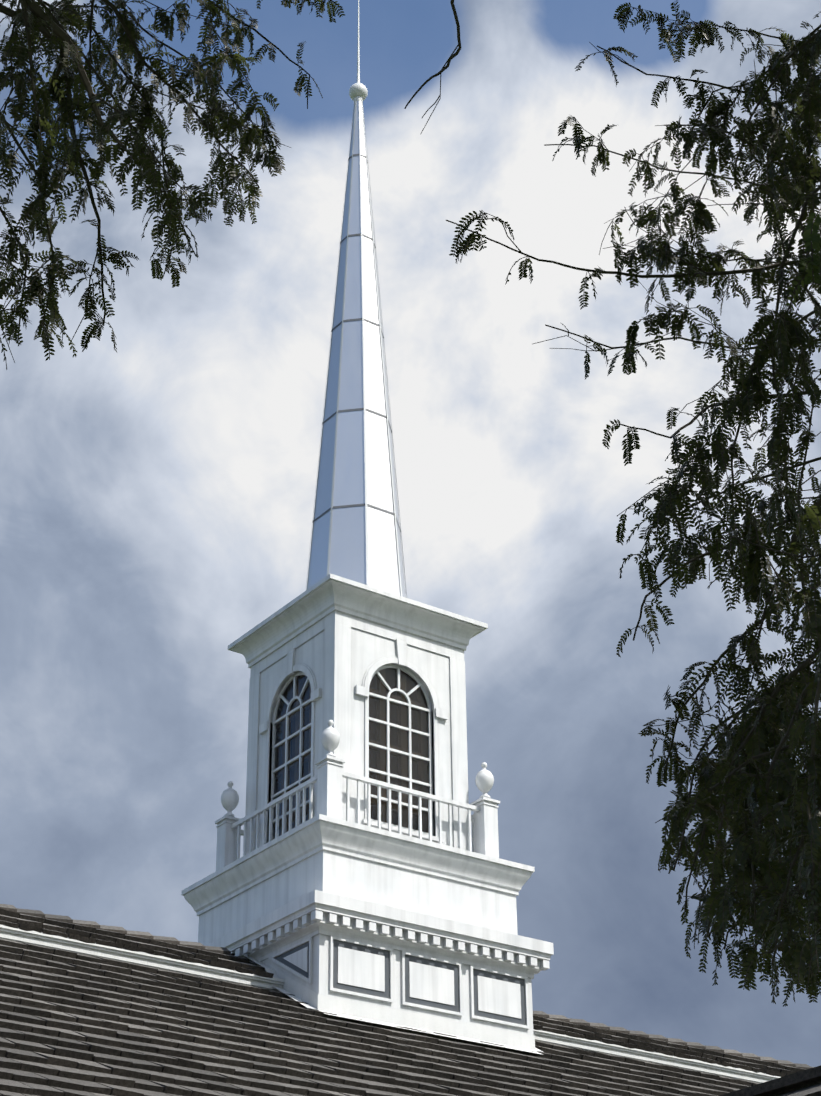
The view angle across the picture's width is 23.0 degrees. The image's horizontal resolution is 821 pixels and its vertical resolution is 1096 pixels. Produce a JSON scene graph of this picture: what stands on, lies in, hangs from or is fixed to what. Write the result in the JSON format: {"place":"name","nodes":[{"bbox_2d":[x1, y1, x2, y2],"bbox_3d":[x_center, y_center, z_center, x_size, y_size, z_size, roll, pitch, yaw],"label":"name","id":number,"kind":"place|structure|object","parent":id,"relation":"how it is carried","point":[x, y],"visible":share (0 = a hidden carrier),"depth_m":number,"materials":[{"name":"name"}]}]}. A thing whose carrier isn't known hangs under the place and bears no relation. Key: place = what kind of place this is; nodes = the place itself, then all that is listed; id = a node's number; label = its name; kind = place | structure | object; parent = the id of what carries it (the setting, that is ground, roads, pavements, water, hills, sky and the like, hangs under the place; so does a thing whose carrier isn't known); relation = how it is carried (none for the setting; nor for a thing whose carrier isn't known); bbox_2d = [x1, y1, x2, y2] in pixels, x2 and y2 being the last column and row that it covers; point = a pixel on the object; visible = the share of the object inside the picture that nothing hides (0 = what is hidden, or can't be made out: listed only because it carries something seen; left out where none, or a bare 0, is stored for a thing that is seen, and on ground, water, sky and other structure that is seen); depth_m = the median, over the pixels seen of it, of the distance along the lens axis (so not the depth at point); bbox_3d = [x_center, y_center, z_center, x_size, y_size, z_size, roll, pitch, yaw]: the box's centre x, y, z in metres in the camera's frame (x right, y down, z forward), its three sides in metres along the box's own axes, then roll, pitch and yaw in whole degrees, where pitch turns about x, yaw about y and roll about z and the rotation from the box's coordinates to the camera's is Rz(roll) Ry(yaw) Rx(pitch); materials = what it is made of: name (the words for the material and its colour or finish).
{"place":"outdoors","nodes":[
{"label":"outdoors","id":0,"kind":"place"},
{"bbox_2d":[0,925,779,1082],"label":"ridge trim","id":1,"kind":"structure","parent":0,"point":[107,952],"depth_m":24.54,"materials":[{"name":"white metal"}]},
{"bbox_2d":[0,909,805,1095],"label":"church roof tiles","id":2,"kind":"object","parent":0,"point":[74,1024],"visible":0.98,"depth_m":21.88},
{"bbox_2d":[0,904,813,1069],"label":"church roof ridge caps","id":3,"kind":"object","parent":2,"relation":"on","point":[122,930],"visible":0.46,"depth_m":28.02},
{"bbox_2d":[0,0,820,1066],"label":"sky","id":4,"kind":"structure","parent":0,"point":[158,494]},
{"bbox_2d":[720,1065,820,1095],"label":"roof edge","id":5,"kind":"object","parent":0,"point":[807,1082],"depth_m":13.12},
{"bbox_3d":[-3.929,8.826,22.190,33.600,9.600,19.036,19,-34,-31],"label":"church","id":6,"kind":"object","parent":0,"visible":0},
{"bbox_2d":[181,573,553,1035],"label":"steeple tower","id":7,"kind":"structure","parent":6,"relation":"on","point":[339,642],"depth_m":26.83,"materials":[{"name":"white wood"}]},
{"bbox_2d":[275,668,428,835],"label":"arched windows","id":8,"kind":"structure","parent":7,"relation":"on","point":[398,741],"depth_m":27.71,"materials":[{"name":"black glass"}]},
{"bbox_2d":[306,98,406,597],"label":"spire","id":9,"kind":"structure","parent":7,"relation":"on","point":[356,533],"depth_m":30.23,"materials":[{"name":"white metal"}]},
{"bbox_2d":[349,0,367,102],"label":"finial","id":10,"kind":"object","parent":9,"relation":"on","point":[357,90],"visible":0.88,"depth_m":33.87,"materials":[{"name":"white metal"}]},
{"bbox_2d":[215,755,499,870],"bbox_3d":[-0.742,4.001,27.514,2.816,0.972,2.816,19,-34,-31],"label":"balustrade","id":11,"kind":"object","parent":7,"relation":"on","point":[483,818],"visible":0.46,"depth_m":26.86,"materials":[{"name":"white wood"}]},
{"bbox_2d":[221,720,493,816],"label":"urn finials","id":12,"kind":"object","parent":11,"relation":"on","point":[330,742],"visible":0.73,"depth_m":27.53,"materials":[{"name":"white wood"}]},
{"bbox_2d":[231,910,549,1028],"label":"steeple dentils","id":13,"kind":"object","parent":7,"relation":"attached to","point":[365,970],"visible":0.54,"depth_m":25.12,"materials":[{"name":"white wood"}]},
{"bbox_2d":[241,953,542,1054],"bbox_3d":[-0.718,6.070,26.370,3.600,1.395,3.591,19,-34,-31],"label":"base flashing","id":14,"kind":"object","parent":7,"relation":"attached to","point":[365,1012],"visible":0.23,"depth_m":24.84,"materials":[{"name":"white metal"}]},
{"label":"lawn","id":15,"kind":"structure","parent":0,"visible":0},
{"bbox_2d":[0,0,344,369],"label":"locust tree","id":16,"kind":"object","parent":15,"relation":"on","point":[34,18],"visible":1,"depth_m":7.06,"materials":[{"name":"green plant"}]},
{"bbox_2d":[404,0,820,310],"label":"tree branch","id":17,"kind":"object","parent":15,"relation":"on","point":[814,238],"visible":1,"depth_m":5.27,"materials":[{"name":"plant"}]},
{"bbox_2d":[446,0,820,1006],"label":"locust tree","id":18,"kind":"object","parent":15,"relation":"on","point":[746,770],"visible":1,"depth_m":6.43,"materials":[{"name":"green plant"}]}
]}

